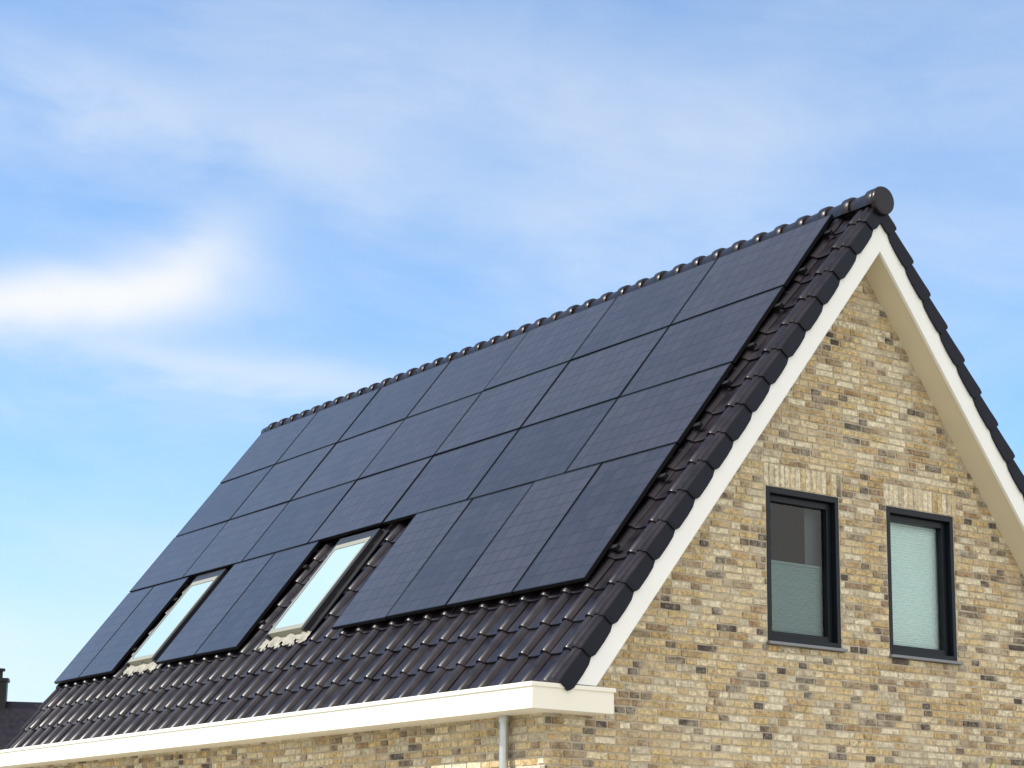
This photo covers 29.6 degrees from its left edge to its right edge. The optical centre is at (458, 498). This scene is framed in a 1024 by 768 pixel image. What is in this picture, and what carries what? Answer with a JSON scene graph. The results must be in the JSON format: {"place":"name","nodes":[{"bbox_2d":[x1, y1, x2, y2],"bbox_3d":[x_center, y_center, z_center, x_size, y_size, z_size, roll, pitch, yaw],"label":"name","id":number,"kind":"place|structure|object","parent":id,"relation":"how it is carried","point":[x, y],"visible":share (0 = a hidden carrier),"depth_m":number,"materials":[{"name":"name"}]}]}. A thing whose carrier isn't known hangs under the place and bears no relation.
{"place":"outdoors","nodes":[
{"label":"outdoors","id":0,"kind":"place"},
{"bbox_2d":[18,205,867,747],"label":"roof deck","id":1,"kind":"structure","parent":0,"point":[848,215],"depth_m":18.95,"materials":[{"name":"black metal"}]},
{"bbox_2d":[4,682,66,749],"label":"roof tiles","id":2,"kind":"object","parent":1,"relation":"attached to","point":[34,717],"visible":0.18,"depth_m":24.36,"materials":[{"name":"ceramic"}]},
{"bbox_2d":[11,205,866,748],"bbox_3d":[-0.930,0.231,20.826,3.643,4.670,11.406,8,-13,-33],"label":"roof tiles front","id":3,"kind":"object","parent":1,"relation":"on","point":[501,655],"visible":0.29,"depth_m":17.60,"materials":[{"name":"black ceramic"}]},
{"bbox_2d":[125,569,228,667],"bbox_3d":[-3.342,1.431,23.083,0.960,1.201,0.960,8,-13,-33],"label":"skylight frame","id":4,"kind":"object","parent":3,"relation":"on","point":[216,577],"visible":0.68,"depth_m":22.90,"materials":[{"name":"grey metal"}]},
{"bbox_2d":[121,662,156,676],"bbox_3d":[-3.757,2.001,22.695,0.144,0.160,0.920,8,-13,-33],"label":"skylight apron","id":5,"kind":"object","parent":4,"relation":"attached to","point":[132,669],"visible":0.98,"depth_m":22.65,"materials":[{"name":"beige metal"}]},
{"bbox_2d":[133,581,211,657],"bbox_3d":[-3.389,1.447,23.048,0.743,0.954,0.610,8,-13,-33],"label":"skylight glass","id":6,"kind":"object","parent":4,"relation":"in","point":[171,620],"visible":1,"depth_m":23.05,"materials":[{"name":"glass"}]},
{"bbox_2d":[265,528,389,640],"bbox_3d":[-1.388,0.899,20.179,0.942,1.177,1.000,8,-13,-33],"label":"skylight frame","id":7,"kind":"object","parent":3,"relation":"on","point":[328,600],"visible":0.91,"depth_m":19.94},
{"bbox_2d":[258,630,310,650],"bbox_3d":[-1.799,1.457,19.797,0.150,0.154,0.960,8,-13,-33],"label":"skylight apron","id":8,"kind":"object","parent":7,"relation":"attached to","point":[289,639],"visible":1,"depth_m":19.74,"materials":[{"name":"beige metal"}]},
{"bbox_2d":[274,542,364,628],"bbox_3d":[-1.435,0.915,20.144,0.725,0.930,0.650,8,-13,-33],"label":"skylight glass","id":9,"kind":"object","parent":7,"relation":"in","point":[314,592],"visible":1,"depth_m":20.15,"materials":[{"name":"glass"}]},
{"bbox_2d":[54,214,833,683],"bbox_3d":[-0.840,-0.126,21.172,2.864,3.690,11.243,8,-13,-33],"label":"solar panel array","id":10,"kind":"object","parent":3,"relation":"attached to","point":[534,458],"visible":1,"depth_m":19.38,"materials":[{"name":"black"}]},
{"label":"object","id":11,"kind":"object","parent":1,"relation":"attached to","visible":0},
{"bbox_2d":[261,188,874,432],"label":"ridge tiles","id":12,"kind":"object","parent":11,"relation":"attached to","point":[851,205],"visible":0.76,"depth_m":20.66,"materials":[{"name":"black ceramic"}]},
{"bbox_2d":[870,186,893,214],"bbox_3d":[3.827,-2.687,17.456,0.268,0.268,0.045,8,-13,-33],"label":"ridge end cap","id":13,"kind":"object","parent":12,"relation":"attached to","point":[882,200],"visible":1,"depth_m":17.42,"materials":[{"name":"ceramic"}]},
{"bbox_2d":[0,0,1023,701],"label":"sky","id":14,"kind":"structure","parent":0,"point":[222,222],"materials":[{"name":"blue"}]},
{"bbox_2d":[804,508,818,565],"bbox_3d":[3.107,0.674,17.020,0.170,1.280,0.020,8,-13,-33],"label":"attic window curtain","id":15,"kind":"object","parent":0,"point":[811,531],"visible":0.31,"depth_m":17.09,"materials":[{"name":"grey fabric"}]},
{"label":"pavement","id":16,"kind":"structure","parent":0,"visible":0},
{"bbox_2d":[41,276,1023,767],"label":"mortar walls","id":17,"kind":"structure","parent":16,"relation":"on","point":[709,540],"depth_m":16.91,"materials":[{"name":"beige brick"}]},
{"bbox_2d":[27,713,544,767],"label":"front brickwork","id":18,"kind":"object","parent":17,"relation":"attached to","point":[486,741],"visible":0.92,"depth_m":16.81,"materials":[{"name":"brick"}]},
{"bbox_2d":[0,681,615,767],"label":"gutter front","id":19,"kind":"object","parent":17,"relation":"attached to","point":[522,698],"visible":1,"depth_m":16.91,"materials":[{"name":"beige paint"}]},
{"bbox_2d":[550,204,880,690],"bbox_3d":[2.284,-0.636,16.152,3.708,4.733,0.170,8,-13,-33],"label":"verge tiles front","id":20,"kind":"object","parent":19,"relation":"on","point":[587,644],"visible":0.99,"depth_m":15.87,"materials":[{"name":"ceramic"}]},
{"bbox_2d":[576,226,879,685],"bbox_3d":[2.294,-0.605,16.104,3.502,4.535,0.030,8,-13,-33],"label":"bargeboard front","id":21,"kind":"object","parent":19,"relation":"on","point":[622,628],"visible":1,"depth_m":15.96,"materials":[{"name":"white paint"}]},
{"bbox_2d":[499,715,509,767],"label":"downpipe","id":22,"kind":"object","parent":17,"relation":"attached to","point":[504,721],"visible":1,"depth_m":15.19,"materials":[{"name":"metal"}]},
{"bbox_2d":[545,275,1023,767],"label":"gable brickwork","id":23,"kind":"object","parent":17,"relation":"attached to","point":[776,474],"visible":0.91,"depth_m":16.93,"materials":[{"name":"brick"}]},
{"bbox_2d":[766,486,840,647],"bbox_3d":[2.946,0.606,16.741,0.853,1.338,0.129,8,-13,-33],"label":"attic window frame","id":24,"kind":"object","parent":17,"relation":"attached to","point":[827,506],"visible":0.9,"depth_m":16.85,"materials":[{"name":"black metal"}]},
{"bbox_2d":[771,560,823,636],"bbox_3d":[2.892,0.917,16.753,0.797,0.730,0.020,8,-13,-33],"label":"attic window blind","id":25,"kind":"object","parent":24,"relation":"attached to","point":[797,598],"visible":0.56,"depth_m":16.79,"materials":[{"name":"grey fabric"}]},
{"bbox_2d":[584,254,1023,685],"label":"verge soffit","id":26,"kind":"structure","parent":17,"relation":"attached to","point":[931,378],"depth_m":17.83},
{"bbox_2d":[766,640,847,651],"bbox_3d":[2.980,1.266,16.548,0.907,0.026,0.070,8,-13,-33],"label":"attic window sill","id":27,"kind":"structure","parent":17,"relation":"attached to","point":[797,645],"depth_m":16.51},
{"bbox_2d":[886,506,956,660],"bbox_3d":[4.153,0.784,17.525,0.857,1.338,0.129,8,-13,-33],"label":"attic window frame","id":28,"kind":"object","parent":17,"relation":"attached to","point":[942,525],"visible":0.82,"depth_m":17.64,"materials":[{"name":"black metal"}]},
{"bbox_2d":[890,522,939,649],"bbox_3d":[4.104,0.806,17.595,0.801,1.320,0.020,8,-13,-33],"label":"attic window blind","id":29,"kind":"object","parent":28,"relation":"attached to","point":[915,607],"visible":0.58,"depth_m":17.63,"materials":[{"name":"white fabric"}]},
{"bbox_2d":[888,654,963,664],"bbox_3d":[4.187,1.444,17.332,0.911,0.026,0.070,8,-13,-33],"label":"attic window sill","id":30,"kind":"structure","parent":17,"relation":"attached to","point":[925,659],"depth_m":17.29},
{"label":"attic window","id":31,"kind":"object","parent":17,"relation":"attached to","visible":0},
{"bbox_2d":[770,503,821,566],"bbox_3d":[3.621,1.077,18.276,1.661,2.240,1.570,8,-13,-33],"label":"attic window room","id":32,"kind":"object","parent":31,"relation":"attached to","point":[787,535],"depth_m":17.80,"materials":[{"name":"grey"}]},
{"bbox_3d":[3.332,3.248,23.183,0.805,0.200,11.674,8,-13,-33],"label":"gutter back","id":33,"kind":"object","parent":17,"relation":"attached to","visible":0},
{"bbox_2d":[868,204,1023,497],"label":"roof tiles","id":34,"kind":"object","parent":33,"relation":"on","point":[947,341],"visible":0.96,"depth_m":17.71,"materials":[{"name":"ceramic"}]},
{"bbox_2d":[879,224,1023,530],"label":"bargeboard back","id":35,"kind":"object","parent":33,"relation":"on","point":[929,333],"visible":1,"depth_m":17.68,"materials":[{"name":"white paint"}]},
{"label":"ground","id":36,"kind":"structure","parent":0,"visible":0},
{"bbox_2d":[0,701,42,749],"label":"neighbour roof","id":37,"kind":"structure","parent":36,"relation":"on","point":[15,717],"depth_m":61.38,"materials":[{"name":"black tile"}]},
{"bbox_2d":[0,668,9,708],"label":"neighbour chimney","id":38,"kind":"object","parent":37,"relation":"on","point":[4,682],"visible":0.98,"depth_m":61.78,"materials":[{"name":"grey brick"}]}
]}

